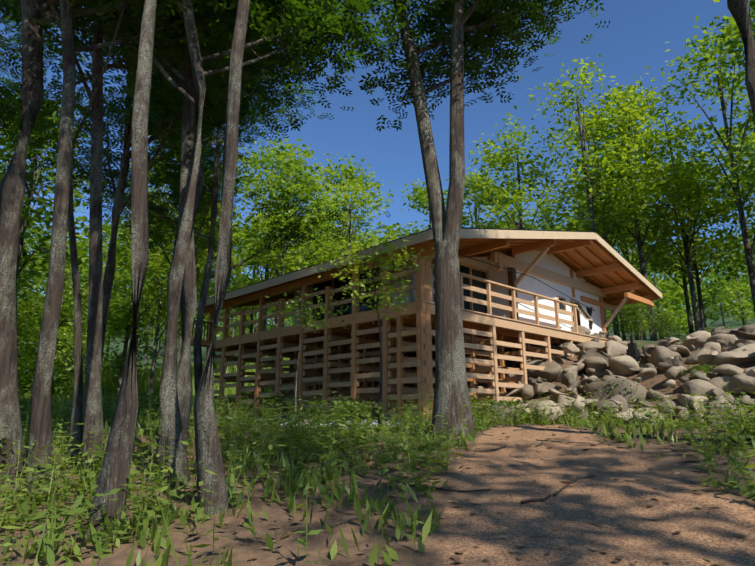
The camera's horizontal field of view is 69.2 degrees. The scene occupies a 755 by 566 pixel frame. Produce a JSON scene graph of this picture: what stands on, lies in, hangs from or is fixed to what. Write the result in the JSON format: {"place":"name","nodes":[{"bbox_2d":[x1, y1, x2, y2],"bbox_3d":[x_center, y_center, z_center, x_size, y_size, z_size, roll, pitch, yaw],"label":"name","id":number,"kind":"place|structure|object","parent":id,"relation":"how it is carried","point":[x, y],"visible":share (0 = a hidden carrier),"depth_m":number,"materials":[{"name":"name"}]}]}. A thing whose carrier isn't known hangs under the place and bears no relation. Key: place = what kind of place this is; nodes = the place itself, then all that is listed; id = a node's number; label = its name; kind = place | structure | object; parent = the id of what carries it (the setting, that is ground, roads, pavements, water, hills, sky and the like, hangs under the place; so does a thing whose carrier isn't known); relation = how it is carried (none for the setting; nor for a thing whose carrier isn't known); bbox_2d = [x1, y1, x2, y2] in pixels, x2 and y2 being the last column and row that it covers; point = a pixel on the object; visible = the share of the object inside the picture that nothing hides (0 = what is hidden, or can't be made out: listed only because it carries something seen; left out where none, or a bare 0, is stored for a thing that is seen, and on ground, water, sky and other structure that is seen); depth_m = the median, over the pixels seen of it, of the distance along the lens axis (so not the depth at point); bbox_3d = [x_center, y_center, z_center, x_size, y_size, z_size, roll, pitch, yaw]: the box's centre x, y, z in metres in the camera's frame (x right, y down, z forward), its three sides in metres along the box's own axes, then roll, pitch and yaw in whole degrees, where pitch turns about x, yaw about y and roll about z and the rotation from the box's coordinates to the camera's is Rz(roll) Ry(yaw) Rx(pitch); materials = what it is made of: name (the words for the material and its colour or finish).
{"place":"outdoors","nodes":[
{"label":"outdoors","id":0,"kind":"place"},
{"bbox_2d":[192,250,518,339],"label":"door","id":1,"kind":"structure","parent":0,"point":[511,277],"depth_m":18.48,"materials":[{"name":"brown wood"}]},
{"bbox_2d":[0,303,754,565],"bbox_3d":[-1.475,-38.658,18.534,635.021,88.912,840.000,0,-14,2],"label":"ground","id":2,"kind":"structure","parent":0,"point":[637,535],"depth_m":4.78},
{"bbox_2d":[156,232,433,429],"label":"saplings","id":3,"kind":"object","parent":2,"relation":"on","point":[377,260],"depth_m":11.73,"materials":[{"name":"green plant"}]},
{"bbox_2d":[217,415,410,427],"bbox_3d":[-3.534,3.850,15.291,4.137,0.342,10.628,13,-18,-42],"label":"gravel strip","id":4,"kind":"object","parent":2,"relation":"on","point":[373,422],"visible":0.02,"depth_m":13.14,"materials":[{"name":"grey gravel"}]},
{"bbox_2d":[0,0,754,535],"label":"trees","id":5,"kind":"object","parent":2,"relation":"on","point":[450,392],"depth_m":8.81,"materials":[{"name":"plant"}]},
{"bbox_2d":[0,0,754,400],"bbox_3d":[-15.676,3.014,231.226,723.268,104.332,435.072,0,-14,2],"label":"forest","id":6,"kind":"object","parent":2,"relation":"on","point":[692,178],"depth_m":35.69,"materials":[{"name":"green plant"}]},
{"bbox_2d":[0,301,754,565],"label":"undergrowth plants","id":7,"kind":"object","parent":2,"relation":"on","point":[148,413],"visible":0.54,"depth_m":6.52,"materials":[{"name":"green plant"}]},
{"bbox_2d":[0,422,754,565],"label":"fallen leaves","id":8,"kind":"object","parent":2,"relation":"on","point":[457,558],"visible":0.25,"depth_m":5.06,"materials":[{"name":"brown plant"}]},
{"bbox_2d":[190,238,655,421],"bbox_3d":[1.915,2.364,22.191,13.342,6.717,14.850,-14,-19,45],"label":"timber frame","id":9,"kind":"object","parent":2,"relation":"on","point":[594,262],"visible":0.42,"depth_m":17.74,"materials":[{"name":"brown wood"}]},
{"bbox_2d":[211,267,544,415],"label":"wooden slats","id":10,"kind":"object","parent":9,"relation":"attached to","point":[267,377],"visible":0.35,"depth_m":16.95,"materials":[{"name":"brown wood"}]},
{"bbox_2d":[400,264,607,414],"bbox_3d":[5.326,2.590,18.041,0.920,4.273,12.640,-14,-19,45],"label":"deck railing","id":11,"kind":"object","parent":9,"relation":"attached to","point":[491,321],"visible":0.54,"depth_m":16.38,"materials":[{"name":"brown wood"}]},
{"bbox_2d":[403,315,550,337],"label":"deck floor","id":12,"kind":"structure","parent":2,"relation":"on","point":[496,327],"depth_m":17.16,"materials":[{"name":"brown wood"}]},
{"bbox_2d":[216,323,754,428],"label":"wall boulders","id":13,"kind":"object","parent":2,"relation":"on","point":[723,350],"visible":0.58,"depth_m":15.37,"materials":[{"name":"grey stone"}]},
{"bbox_2d":[626,336,639,362],"bbox_3d":[8.233,2.275,17.632,0.400,1.130,0.360,13,-18,-42],"label":"black terrace cabinet","id":14,"kind":"object","parent":2,"relation":"on","point":[632,350],"visible":0.62,"depth_m":17.56,"materials":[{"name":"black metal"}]},
{"bbox_2d":[0,0,754,324],"label":"sky","id":15,"kind":"structure","parent":0,"point":[635,37],"materials":[{"name":"blue"}]},
{"bbox_2d":[196,229,661,327],"bbox_3d":[2.023,0.796,22.674,13.425,3.439,14.642,-14,-19,45],"label":"roof framing","id":16,"kind":"object","parent":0,"point":[499,259],"visible":0.54,"depth_m":18.14,"materials":[{"name":"brown wood"}]},
{"bbox_2d":[197,227,661,301],"bbox_3d":[2.023,0.046,22.854,13.430,1.970,14.630,-14,-19,45],"label":"roof","id":17,"kind":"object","parent":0,"point":[430,229],"visible":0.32,"depth_m":16.37,"materials":[{"name":"beige wood"}]},
{"bbox_2d":[293,251,601,334],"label":"house plaster walls","id":18,"kind":"structure","parent":0,"point":[551,262],"depth_m":19.52,"materials":[{"name":"white paint"}]},
{"bbox_2d":[313,259,590,321],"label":"window","id":19,"kind":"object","parent":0,"point":[338,283],"visible":0.17,"depth_m":18.57,"materials":[{"name":"glass"}]},
{"bbox_2d":[458,254,606,329],"bbox_3d":[3.101,0.395,18.113,14.615,1.091,7.049,3,-14,-11],"label":"house ironwork","id":20,"kind":"object","parent":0,"point":[589,310],"visible":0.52,"depth_m":19.28,"materials":[{"name":"black metal"}]}
]}

